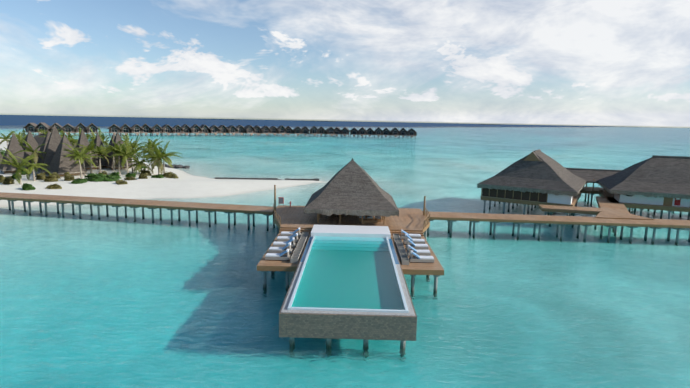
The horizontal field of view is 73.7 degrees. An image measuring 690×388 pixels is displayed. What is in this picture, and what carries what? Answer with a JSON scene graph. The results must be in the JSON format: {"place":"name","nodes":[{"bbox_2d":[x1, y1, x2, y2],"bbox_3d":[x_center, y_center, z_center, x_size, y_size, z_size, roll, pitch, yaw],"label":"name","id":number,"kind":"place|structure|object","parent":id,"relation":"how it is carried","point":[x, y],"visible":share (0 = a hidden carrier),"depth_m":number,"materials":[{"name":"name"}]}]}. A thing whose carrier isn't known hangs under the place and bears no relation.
{"place":"outdoors","nodes":[
{"label":"outdoors","id":0,"kind":"place"},
{"bbox_2d":[0,139,325,206],"bbox_3d":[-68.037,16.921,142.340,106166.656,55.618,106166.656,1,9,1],"label":"terrain","id":1,"kind":"structure","parent":0,"point":[184,185],"depth_m":87.49,"materials":[{"name":"white sand"}]},
{"bbox_2d":[0,125,133,175],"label":"thatched huts","id":2,"kind":"object","parent":1,"relation":"on","point":[53,146],"visible":0.62,"depth_m":100.33,"materials":[{"name":"grey plant"}]},
{"bbox_2d":[0,150,177,189],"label":"shrubs","id":3,"kind":"object","parent":1,"relation":"on","point":[93,177],"visible":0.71,"depth_m":90.37,"materials":[{"name":"green plant"}]},
{"bbox_2d":[0,127,181,184],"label":"palms","id":4,"kind":"object","parent":1,"relation":"on","point":[131,152],"visible":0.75,"depth_m":100.76,"materials":[{"name":"green plant"}]},
{"bbox_2d":[155,163,318,180],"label":"rocks","id":5,"kind":"object","parent":1,"relation":"on","point":[188,167],"visible":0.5,"depth_m":107.27,"materials":[{"name":"grey stone"}]},
{"bbox_2d":[0,115,689,387],"bbox_3d":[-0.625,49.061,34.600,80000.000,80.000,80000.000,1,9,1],"label":"sea","id":6,"kind":"structure","parent":0,"point":[88,300],"depth_m":39.98,"materials":[{"name":"teal liquid"}]},
{"bbox_2d":[0,192,276,228],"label":"jetty","id":7,"kind":"object","parent":6,"relation":"in","point":[248,210],"visible":0.73,"depth_m":62.28,"materials":[{"name":"wood"}]},
{"bbox_2d":[23,122,416,138],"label":"overwater bungalows","id":8,"kind":"object","parent":6,"relation":"in","point":[136,129],"visible":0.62,"depth_m":376.08,"materials":[{"name":"grey wood"}]},
{"bbox_2d":[279,225,416,348],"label":"pool","id":9,"kind":"structure","parent":6,"relation":"in","point":[365,325],"depth_m":27.60,"materials":[{"name":"tile"}]},
{"bbox_2d":[291,236,404,309],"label":"pool water","id":10,"kind":"structure","parent":9,"relation":"in","point":[350,272],"depth_m":33.75,"materials":[{"name":"teal liquid"}]},
{"bbox_2d":[257,205,443,292],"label":"decks","id":11,"kind":"object","parent":6,"relation":"in","point":[407,220],"visible":0.48,"depth_m":50.08,"materials":[{"name":"wood"}]},
{"bbox_2d":[265,227,433,264],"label":"lounge chairs","id":12,"kind":"object","parent":11,"relation":"on","point":[415,244],"visible":1,"depth_m":41.61,"materials":[{"name":"white fabric"}]},
{"bbox_2d":[273,185,429,228],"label":"posts","id":13,"kind":"object","parent":11,"relation":"on","point":[281,200],"visible":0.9,"depth_m":56.38,"materials":[{"name":"brown wood"}]},
{"bbox_2d":[304,158,398,223],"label":"pavilion","id":14,"kind":"structure","parent":11,"relation":"on","point":[352,187],"depth_m":51.08,"materials":[{"name":"grey plant"}]},
{"bbox_2d":[229,119,499,124],"bbox_3d":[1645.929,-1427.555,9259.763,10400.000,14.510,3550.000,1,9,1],"label":"islets","id":15,"kind":"object","parent":6,"relation":"on","point":[335,121],"visible":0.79,"depth_m":8922.40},
{"bbox_2d":[422,211,689,243],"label":"jetty","id":16,"kind":"object","parent":6,"relation":"in","point":[540,220],"visible":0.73,"depth_m":56.41,"materials":[{"name":"wood"}]},
{"bbox_2d":[477,149,689,234],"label":"overwater buildings","id":17,"kind":"structure","parent":6,"relation":"in","point":[545,183],"depth_m":69.05,"materials":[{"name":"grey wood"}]},
{"bbox_2d":[0,0,689,127],"label":"sky","id":18,"kind":"structure","parent":0,"point":[618,63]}
]}

